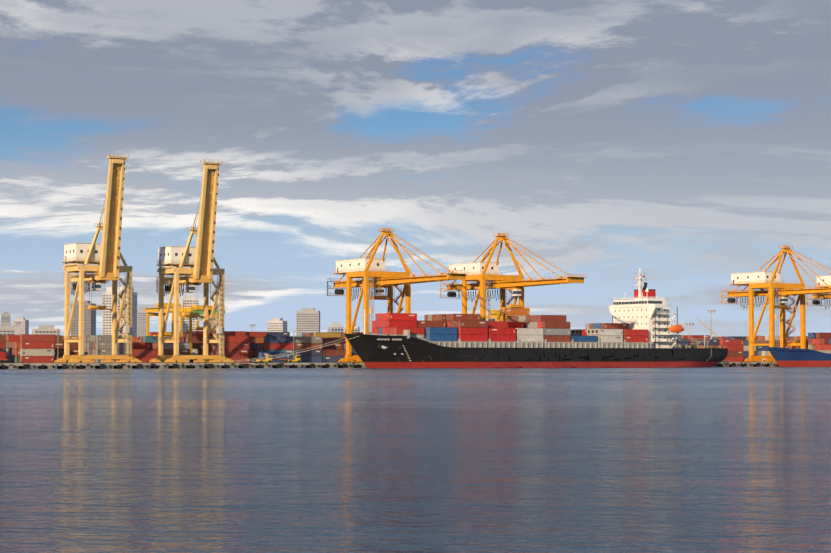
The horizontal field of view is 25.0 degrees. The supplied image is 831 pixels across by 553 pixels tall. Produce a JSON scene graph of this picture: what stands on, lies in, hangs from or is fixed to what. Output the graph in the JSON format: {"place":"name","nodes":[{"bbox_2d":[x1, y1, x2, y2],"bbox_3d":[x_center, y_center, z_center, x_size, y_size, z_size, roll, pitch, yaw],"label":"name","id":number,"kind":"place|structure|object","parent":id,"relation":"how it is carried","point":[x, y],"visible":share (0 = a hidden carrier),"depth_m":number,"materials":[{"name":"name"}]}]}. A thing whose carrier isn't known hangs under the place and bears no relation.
{"place":"outdoors","nodes":[
{"label":"outdoors","id":0,"kind":"place"},
{"bbox_2d":[0,287,359,336],"bbox_3d":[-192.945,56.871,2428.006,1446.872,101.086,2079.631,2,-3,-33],"label":"city buildings","id":1,"kind":"structure","parent":0,"point":[307,320],"depth_m":2476.42,"materials":[{"name":"grey concrete"}]},
{"bbox_2d":[0,367,830,552],"bbox_3d":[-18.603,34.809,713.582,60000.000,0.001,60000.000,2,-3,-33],"label":"river water","id":2,"kind":"structure","parent":0,"point":[496,460],"depth_m":69.09,"materials":[{"name":"blue liquid"}]},
{"bbox_2d":[0,329,778,368],"bbox_3d":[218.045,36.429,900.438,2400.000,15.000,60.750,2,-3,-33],"label":"pier","id":3,"kind":"structure","parent":2,"relation":"in","point":[135,365],"depth_m":675.29,"materials":[{"name":"concrete"}]},
{"bbox_2d":[0,352,7,362],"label":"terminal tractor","id":4,"kind":"object","parent":3,"relation":"on","point":[2,355],"visible":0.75,"depth_m":656.74,"materials":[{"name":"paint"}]},
{"bbox_2d":[52,153,142,362],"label":"quay crane","id":5,"kind":"object","parent":3,"relation":"on","point":[105,255],"visible":1,"depth_m":659.19,"materials":[{"name":"paint"}]},
{"bbox_2d":[147,159,234,362],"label":"quay crane","id":6,"kind":"object","parent":3,"relation":"on","point":[199,258],"visible":1,"depth_m":679.21,"materials":[{"name":"paint"}]},
{"bbox_2d":[256,354,271,362],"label":"terminal tractor","id":7,"kind":"object","parent":3,"relation":"on","point":[266,361],"visible":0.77,"depth_m":698.63,"materials":[{"name":"paint"}]},
{"bbox_2d":[259,352,300,362],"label":"terminal tractor","id":8,"kind":"object","parent":3,"relation":"on","point":[286,358],"visible":0.73,"depth_m":717.36,"materials":[{"name":"paint"}]},
{"bbox_2d":[327,228,465,362],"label":"quay crane","id":9,"kind":"object","parent":3,"relation":"on","point":[366,269],"visible":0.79,"depth_m":726.49,"materials":[{"name":"paint"}]},
{"bbox_2d":[440,233,586,320],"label":"quay crane","id":10,"kind":"object","parent":3,"relation":"on","point":[481,273],"visible":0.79,"depth_m":752.15,"materials":[{"name":"paint"}]},
{"bbox_2d":[721,245,830,361],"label":"quay crane","id":11,"kind":"object","parent":3,"relation":"on","point":[764,280],"visible":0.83,"depth_m":840.66,"materials":[{"name":"paint"}]},
{"bbox_2d":[806,275,830,308],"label":"quay crane","id":12,"kind":"object","parent":3,"relation":"on","point":[826,279],"visible":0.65,"depth_m":888.92,"materials":[{"name":"paint"}]},
{"bbox_2d":[223,269,727,367],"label":"container ship","id":13,"kind":"object","parent":2,"relation":"on","point":[635,333],"visible":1,"depth_m":721.83,"materials":[{"name":"paint"}]},
{"bbox_2d":[767,332,830,366],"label":"ship","id":14,"kind":"object","parent":2,"relation":"on","point":[817,353],"visible":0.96,"depth_m":811.48,"materials":[{"name":"paint"}]},
{"bbox_2d":[0,0,830,336],"label":"sky","id":15,"kind":"structure","parent":0,"point":[682,143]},
{"label":"port ground","id":16,"kind":"structure","parent":0,"visible":0},
{"bbox_2d":[143,303,197,362],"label":"yard gantry","id":17,"kind":"object","parent":16,"relation":"on","point":[148,311],"visible":0.46,"depth_m":735.22,"materials":[{"name":"metal"}]},
{"bbox_2d":[180,305,225,334],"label":"yard gantry","id":18,"kind":"object","parent":16,"relation":"on","point":[198,309],"visible":0.23,"depth_m":775.11,"materials":[{"name":"metal"}]},
{"bbox_2d":[12,310,716,338],"bbox_3d":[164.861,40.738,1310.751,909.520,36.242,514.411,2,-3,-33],"label":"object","id":19,"kind":"object","parent":16,"relation":"on","point":[689,324],"visible":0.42,"depth_m":1004.66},
{"bbox_2d":[0,331,808,362],"bbox_3d":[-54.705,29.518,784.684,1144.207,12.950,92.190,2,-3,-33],"label":"shipping containers","id":20,"kind":"object","parent":16,"relation":"on","point":[35,348],"visible":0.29,"depth_m":729.69,"materials":[{"name":"metal"}]},
{"bbox_2d":[469,310,509,320],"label":"yard gantry","id":21,"kind":"object","parent":16,"relation":"on","point":[495,314],"visible":0.21,"depth_m":846.36,"materials":[{"name":"metal"}]}
]}

